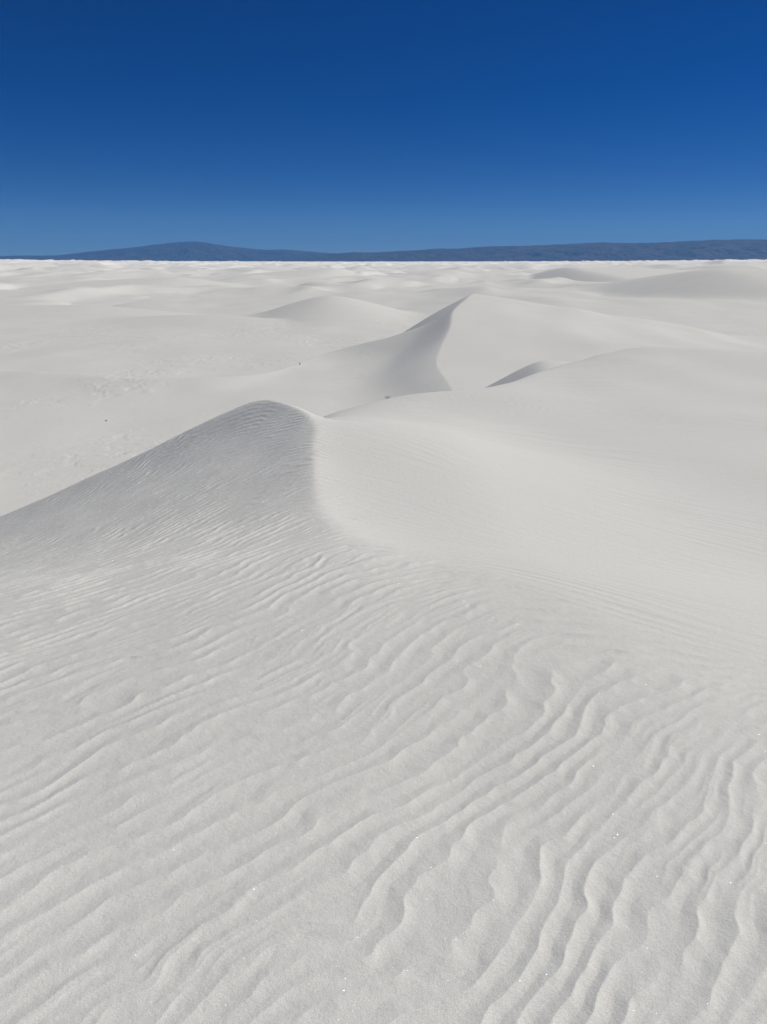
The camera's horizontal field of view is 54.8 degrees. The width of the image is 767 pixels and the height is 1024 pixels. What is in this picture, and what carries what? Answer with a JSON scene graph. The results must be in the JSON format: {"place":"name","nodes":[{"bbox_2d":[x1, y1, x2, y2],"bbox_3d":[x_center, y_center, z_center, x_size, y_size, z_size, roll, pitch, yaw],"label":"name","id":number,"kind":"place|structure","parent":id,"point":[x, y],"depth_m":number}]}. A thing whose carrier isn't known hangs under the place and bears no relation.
{"place":"outdoors","nodes":[
{"label":"outdoors","id":0,"kind":"place"},
{"bbox_2d":[0,242,337,260],"bbox_3d":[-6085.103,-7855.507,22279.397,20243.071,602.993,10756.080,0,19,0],"label":"mountain","id":1,"kind":"structure","parent":0,"point":[189,251],"depth_m":21743.76},
{"bbox_2d":[0,400,766,1023],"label":"sand dune","id":2,"kind":"structure","parent":0,"point":[308,716],"depth_m":2.79},
{"bbox_2d":[0,259,766,575],"bbox_3d":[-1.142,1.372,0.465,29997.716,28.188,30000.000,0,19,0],"label":"sand","id":3,"kind":"structure","parent":0,"point":[661,449],"depth_m":32.82},
{"bbox_2d":[0,0,766,255],"label":"sky","id":4,"kind":"structure","parent":0,"point":[323,126]},
{"bbox_2d":[269,239,766,261],"bbox_3d":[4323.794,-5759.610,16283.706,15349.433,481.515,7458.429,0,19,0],"label":"mountain","id":5,"kind":"structure","parent":0,"point":[741,249],"depth_m":15989.62},
{"bbox_2d":[334,294,766,400],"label":"sand dune","id":6,"kind":"structure","parent":0,"point":[475,341],"depth_m":45.89}
]}

